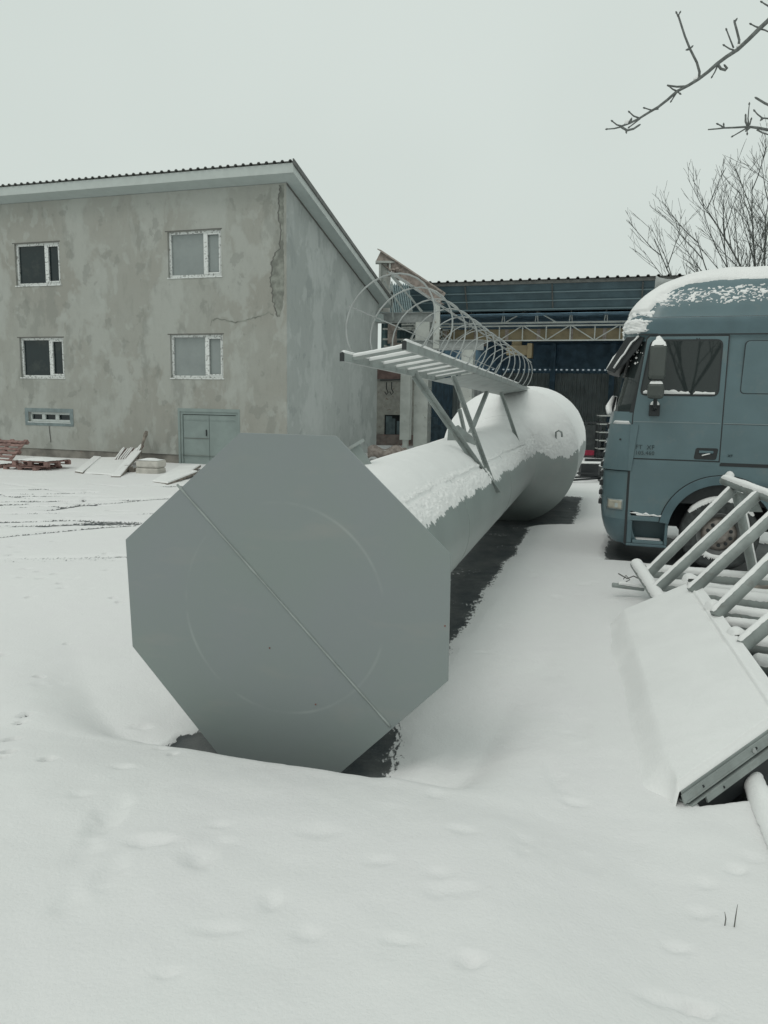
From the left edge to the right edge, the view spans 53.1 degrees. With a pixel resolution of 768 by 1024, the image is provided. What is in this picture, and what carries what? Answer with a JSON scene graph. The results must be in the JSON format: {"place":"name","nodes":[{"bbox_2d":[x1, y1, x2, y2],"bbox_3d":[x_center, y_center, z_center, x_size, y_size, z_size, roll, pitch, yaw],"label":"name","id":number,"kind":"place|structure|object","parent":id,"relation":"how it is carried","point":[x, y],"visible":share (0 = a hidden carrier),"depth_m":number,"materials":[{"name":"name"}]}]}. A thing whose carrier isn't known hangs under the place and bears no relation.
{"place":"outdoors","nodes":[
{"label":"outdoors","id":0,"kind":"place"},
{"bbox_2d":[0,441,767,1023],"bbox_3d":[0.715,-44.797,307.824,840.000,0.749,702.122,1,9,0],"label":"ground","id":1,"kind":"structure","parent":0,"point":[492,831],"depth_m":3.54,"materials":[{"name":"white snow"}]},
{"bbox_2d":[0,460,22,467],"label":"wooden pallet","id":2,"kind":"object","parent":1,"relation":"on","point":[4,463],"visible":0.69,"depth_m":22.58,"materials":[{"name":"red wood"}]},
{"bbox_2d":[0,439,29,460],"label":"wooden pallet","id":3,"kind":"object","parent":1,"relation":"on","point":[19,444],"visible":0.86,"depth_m":23.86,"materials":[{"name":"red wood"}]},
{"bbox_2d":[3,464,61,470],"bbox_3d":[-10.129,-1.275,22.167,1.200,0.144,1.000,4,9,19],"label":"wooden pallet","id":4,"kind":"object","parent":1,"relation":"on","point":[23,467],"visible":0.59,"depth_m":21.82,"materials":[{"name":"red wood"}]},
{"bbox_2d":[12,457,70,466],"bbox_3d":[-9.873,-1.467,22.155,1.200,0.215,1.000,3,9,15],"label":"wooden pallet","id":5,"kind":"object","parent":4,"relation":"on","point":[47,461],"visible":1,"depth_m":21.86,"materials":[{"name":"red wood"}]},
{"bbox_2d":[75,456,100,473],"bbox_3d":[-8.793,-1.420,22.882,0.257,0.199,4.136,-1,9,-13],"label":"narrow board","id":6,"kind":"object","parent":1,"relation":"on","point":[84,467],"visible":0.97,"depth_m":22.54,"materials":[{"name":"white wood"}]},
{"bbox_2d":[84,457,124,474],"bbox_3d":[-8.155,-1.406,22.800,1.127,0.235,4.613,-2,9,-16],"label":"white panel","id":7,"kind":"object","parent":1,"relation":"on","point":[105,466],"visible":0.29,"depth_m":22.15,"materials":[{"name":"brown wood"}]},
{"bbox_2d":[111,450,141,476],"bbox_3d":[-7.403,-1.415,22.222,0.331,0.490,4.007,-1,9,-10],"label":"narrow board","id":8,"kind":"object","parent":1,"relation":"on","point":[129,461],"visible":0.98,"depth_m":21.89,"materials":[{"name":"white wood"}]},
{"bbox_2d":[115,444,143,459],"bbox_3d":[-7.941,-1.845,23.953,0.712,0.536,0.765,1,9,0],"label":"board bundle","id":9,"kind":"object","parent":1,"relation":"on","point":[124,452],"visible":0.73,"depth_m":23.97,"materials":[{"name":"white wood"}]},
{"bbox_2d":[124,465,137,471],"bbox_3d":[-7.056,-1.201,21.768,0.682,0.265,0.422,1,9,0],"label":"dark rubble","id":10,"kind":"object","parent":1,"relation":"on","point":[131,469],"visible":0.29,"depth_m":21.59,"materials":[{"name":"brown stone"}]},
{"bbox_2d":[136,431,147,460],"bbox_3d":[-7.596,-2.058,24.116,0.133,0.971,0.555,5,9,23],"label":"wooden stake","id":11,"kind":"object","parent":1,"relation":"on","point":[145,434],"visible":0.85,"depth_m":24.15,"materials":[{"name":"brown wood"}]},
{"bbox_2d":[136,458,165,473],"bbox_3d":[-6.501,-1.270,21.432,0.690,0.470,0.510,3,9,12],"label":"foam block","id":12,"kind":"object","parent":1,"relation":"on","point":[150,466],"depth_m":21.22,"materials":[{"name":"white plastic"}]},
{"bbox_2d":[153,468,196,484],"bbox_3d":[-5.490,-0.965,20.317,0.988,0.213,3.167,1,9,0],"label":"sheet","id":13,"kind":"object","parent":1,"relation":"on","point":[176,475],"visible":0.97,"depth_m":19.82,"materials":[{"name":"white wood"}]},
{"bbox_2d":[161,464,200,475],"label":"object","id":14,"kind":"object","parent":13,"relation":"on","point":[193,467],"visible":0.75,"depth_m":21.90,"materials":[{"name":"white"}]},
{"bbox_2d":[0,158,393,463],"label":"plastered building","id":15,"kind":"structure","parent":1,"relation":"on","point":[197,315],"depth_m":24.25,"materials":[{"name":"paint"}]},
{"bbox_2d":[12,241,61,286],"bbox_3d":[-11.334,-8.114,25.173,1.920,1.395,0.166,4,9,18],"label":"window","id":16,"kind":"structure","parent":15,"relation":"in","point":[38,264],"depth_m":25.25,"materials":[{"name":"white glass"}]},
{"bbox_2d":[17,337,65,378],"bbox_3d":[-11.386,-5.144,25.626,1.910,1.365,0.166,4,9,18],"label":"window","id":17,"kind":"structure","parent":15,"relation":"in","point":[41,356],"depth_m":25.70,"materials":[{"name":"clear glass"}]},
{"bbox_2d":[28,412,70,423],"bbox_3d":[-11.250,-3.195,25.866,1.820,0.385,0.166,4,9,18],"label":"window","id":18,"kind":"structure","parent":15,"relation":"in","point":[45,417],"depth_m":25.92,"materials":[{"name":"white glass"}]},
{"bbox_2d":[165,228,221,278],"bbox_3d":[-5.760,-7.842,23.368,1.970,1.415,0.166,4,9,18],"label":"window","id":19,"kind":"structure","parent":15,"relation":"in","point":[192,254],"depth_m":23.43,"materials":[{"name":"white glass"}]},
{"bbox_2d":[168,333,223,378],"bbox_3d":[-5.803,-4.822,23.825,1.980,1.385,0.166,4,9,18],"label":"window","id":20,"kind":"structure","parent":15,"relation":"in","point":[194,356],"depth_m":23.89,"materials":[{"name":"white glass"}]},
{"bbox_2d":[183,414,209,463],"bbox_3d":[-5.914,-2.279,24.224,0.944,1.585,0.085,4,9,18],"label":"door leaf","id":21,"kind":"structure","parent":15,"relation":"in","point":[196,427],"depth_m":24.21,"materials":[{"name":"green metal"}]},
{"bbox_2d":[209,415,235,459],"bbox_3d":[-5.011,-2.223,23.947,0.959,1.585,0.053,4,9,18],"label":"door leaf","id":22,"kind":"structure","parent":15,"relation":"in","point":[222,427],"depth_m":23.92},
{"bbox_2d":[126,272,585,772],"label":"water tower","id":23,"kind":"structure","parent":1,"relation":"on","point":[289,596],"depth_m":4.68,"materials":[{"name":"metal"}]},
{"bbox_2d":[399,374,411,448],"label":"steel column","id":24,"kind":"structure","parent":1,"relation":"on","point":[405,407],"depth_m":30.60,"materials":[{"name":"grey metal"}]},
{"bbox_2d":[378,312,433,447],"bbox_3d":[0.522,-5.264,31.512,3.023,5.661,0.579,4,9,18],"label":"crane portal","id":25,"kind":"object","parent":1,"relation":"on","point":[422,423],"visible":0.48,"depth_m":31.04,"materials":[{"name":"paint"}]},
{"bbox_2d":[376,283,447,445],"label":"brick shed","id":26,"kind":"structure","parent":1,"relation":"on","point":[388,409],"depth_m":34.77,"materials":[{"name":"brick"}]},
{"bbox_2d":[384,415,399,434],"bbox_3d":[0.538,-3.731,35.162,1.039,1.434,0.050,1,9,0],"label":"doorway","id":27,"kind":"structure","parent":26,"relation":"in","point":[397,417],"depth_m":35.08,"materials":[{"name":"black"}]},
{"bbox_2d":[430,410,452,441],"bbox_3d":[2.598,-3.826,36.012,0.904,1.935,1.322,6,10,32],"label":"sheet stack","id":28,"kind":"object","parent":1,"relation":"on","point":[438,432],"visible":0.38,"depth_m":36.01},
{"bbox_2d":[412,340,483,408],"bbox_3d":[2.427,-4.518,30.538,2.958,4.537,0.459,4,9,18],"label":"crane portal","id":29,"kind":"object","parent":1,"relation":"on","point":[468,394],"visible":0.31,"depth_m":30.00,"materials":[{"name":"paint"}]},
{"bbox_2d":[375,249,445,348],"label":"rusty crane beam","id":30,"kind":"structure","parent":29,"relation":"on","point":[386,262],"depth_m":30.50,"materials":[{"name":"metal"}]},
{"bbox_2d":[409,273,689,439],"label":"crane hall","id":31,"kind":"structure","parent":1,"relation":"on","point":[581,379],"depth_m":33.18,"materials":[{"name":"blue"}]},
{"bbox_2d":[401,310,625,358],"bbox_3d":[6.554,-7.283,31.355,12.000,1.990,0.742,4,9,18],"label":"overhead crane","id":32,"kind":"object","parent":31,"relation":"hanging from","point":[517,336],"visible":0.62,"depth_m":31.27,"materials":[{"name":"metal"}]},
{"bbox_2d":[383,323,486,346],"bbox_3d":[2.176,-7.073,32.831,4.513,2.185,0.848,0,9,-4],"label":"runway lattice","id":33,"kind":"object","parent":32,"relation":"attached to","point":[390,328],"visible":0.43,"depth_m":32.32,"materials":[{"name":"metal"}]},
{"bbox_2d":[584,450,593,454],"bbox_3d":[8.398,-2.444,31.647,0.438,0.193,0.350,1,9,0],"label":"red board","id":34,"kind":"object","parent":1,"relation":"on","point":[589,452],"visible":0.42,"depth_m":31.48,"materials":[{"name":"paint"}]},
{"bbox_2d":[583,415,610,457],"bbox_3d":[8.275,-2.966,30.152,1.414,1.670,0.590,1,9,0],"label":"storage rack","id":35,"kind":"object","parent":1,"relation":"on","point":[600,423],"visible":0.52,"depth_m":29.93,"materials":[{"name":"black metal"}]},
{"bbox_2d":[612,573,644,590],"bbox_3d":[2.773,0.800,8.751,0.366,0.184,0.136,1,9,0],"label":"steel rod","id":36,"kind":"object","parent":1,"relation":"on","point":[629,585],"visible":0.93,"depth_m":8.70,"materials":[{"name":"grey paint"}]},
{"bbox_2d":[598,266,767,569],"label":"lorry","id":37,"kind":"object","parent":1,"relation":"on","point":[687,411],"visible":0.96,"depth_m":10.28,"materials":[{"name":"paint"}]},
{"bbox_2d":[632,335,729,461],"bbox_3d":[3.946,-1.521,10.309,1.158,1.663,0.062,4,9,18],"label":"door","id":38,"kind":"structure","parent":37,"relation":"in","point":[694,381],"depth_m":10.27,"materials":[{"name":"paint"}]},
{"bbox_2d":[605,1,767,136],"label":"overhanging tree","id":39,"kind":"object","parent":1,"relation":"on","point":[716,65],"visible":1,"depth_m":3.72,"materials":[{"name":"brown plant"}]},
{"bbox_2d":[610,573,767,806],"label":"snowy panel","id":40,"kind":"object","parent":1,"relation":"on","point":[694,678],"visible":0.97,"depth_m":5.12,"materials":[{"name":"white snow"}]},
{"bbox_2d":[626,206,767,278],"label":"bare tree","id":41,"kind":"object","parent":1,"relation":"on","point":[744,263],"visible":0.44,"depth_m":24.29,"materials":[{"name":"brown plant"}]},
{"bbox_2d":[630,474,767,650],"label":"pipe trestle","id":42,"kind":"object","parent":1,"relation":"on","point":[746,496],"visible":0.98,"depth_m":8.06,"materials":[{"name":"grey paint"}]},
{"bbox_2d":[649,155,767,271],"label":"bare tree","id":43,"kind":"object","parent":1,"relation":"on","point":[697,241],"visible":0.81,"depth_m":24.67,"materials":[{"name":"brown plant"}]},
{"bbox_2d":[682,115,767,266],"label":"bare tree","id":44,"kind":"object","parent":1,"relation":"on","point":[744,215],"visible":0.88,"depth_m":25.17,"materials":[{"name":"brown plant"}]},
{"bbox_2d":[703,587,767,608],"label":"steel pipe","id":45,"kind":"object","parent":1,"relation":"on","point":[755,600],"visible":0.6,"depth_m":8.20,"materials":[{"name":"grey paint"}]},
{"bbox_2d":[724,605,767,619],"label":"steel pipe","id":46,"kind":"object","parent":1,"relation":"on","point":[738,611],"visible":0.62,"depth_m":7.55,"materials":[{"name":"grey paint"}]},
{"bbox_2d":[724,149,767,223],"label":"bare tree","id":47,"kind":"object","parent":1,"relation":"on","point":[757,174],"visible":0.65,"depth_m":27.39,"materials":[{"name":"brown plant"}]},
{"bbox_2d":[744,772,767,846],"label":"steel pipe","id":48,"kind":"object","parent":1,"relation":"on","point":[756,788],"visible":0.7,"depth_m":4.13,"materials":[{"name":"grey paint"}]},
{"bbox_2d":[749,636,767,654],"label":"steel pipe","id":49,"kind":"object","parent":1,"relation":"on","point":[761,647],"visible":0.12,"depth_m":6.54,"materials":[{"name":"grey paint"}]},
{"bbox_2d":[753,653,767,676],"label":"steel pipe","id":50,"kind":"object","parent":1,"relation":"on","point":[761,659],"visible":0.72,"depth_m":6.07,"materials":[{"name":"grey paint"}]},
{"bbox_2d":[754,585,767,588],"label":"timber bearer","id":51,"kind":"object","parent":1,"relation":"on","point":[761,586],"depth_m":8.93,"materials":[{"name":"brown wood"}]},
{"bbox_2d":[645,564,767,584],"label":"steel pipe","id":52,"kind":"object","parent":51,"relation":"on","point":[733,577],"visible":0.51,"depth_m":9.34,"materials":[{"name":"grey paint"}]},
{"bbox_2d":[663,579,767,592],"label":"steel pipe","id":53,"kind":"object","parent":51,"relation":"on","point":[675,583],"visible":0.34,"depth_m":8.66,"materials":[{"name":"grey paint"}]},
{"bbox_3d":[4.943,1.301,6.706,3.060,0.170,0.160,0,9,-6],"label":"timber bearer","id":54,"kind":"object","parent":1,"relation":"on","visible":0},
{"bbox_2d":[725,616,756,629],"bbox_3d":[4.752,1.206,6.935,3.202,0.324,0.137,2,9,10],"label":"steel pipe","id":55,"kind":"object","parent":54,"relation":"on","point":[744,623],"visible":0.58,"depth_m":7.12,"materials":[{"name":"grey paint"}]},
{"bbox_2d":[0,0,767,355],"label":"sky","id":56,"kind":"structure","parent":0,"point":[460,140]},
{"bbox_2d":[367,445,407,457],"bbox_3d":[0.183,-2.045,26.762,1.508,0.551,0.720,1,9,0],"label":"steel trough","id":57,"kind":"object","parent":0,"point":[376,451],"visible":0.65,"depth_m":26.43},
{"bbox_2d":[574,458,601,480],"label":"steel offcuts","id":58,"kind":"object","parent":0,"point":[589,469],"visible":0.26,"depth_m":22.38,"materials":[{"name":"grey metal"}]},
{"bbox_2d":[584,425,601,451],"bbox_3d":[8.946,-3.216,33.551,0.987,1.164,0.350,1,9,0],"label":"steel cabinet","id":59,"kind":"object","parent":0,"point":[590,435],"visible":0.27,"depth_m":33.37,"materials":[{"name":"grey metal"}]}
]}

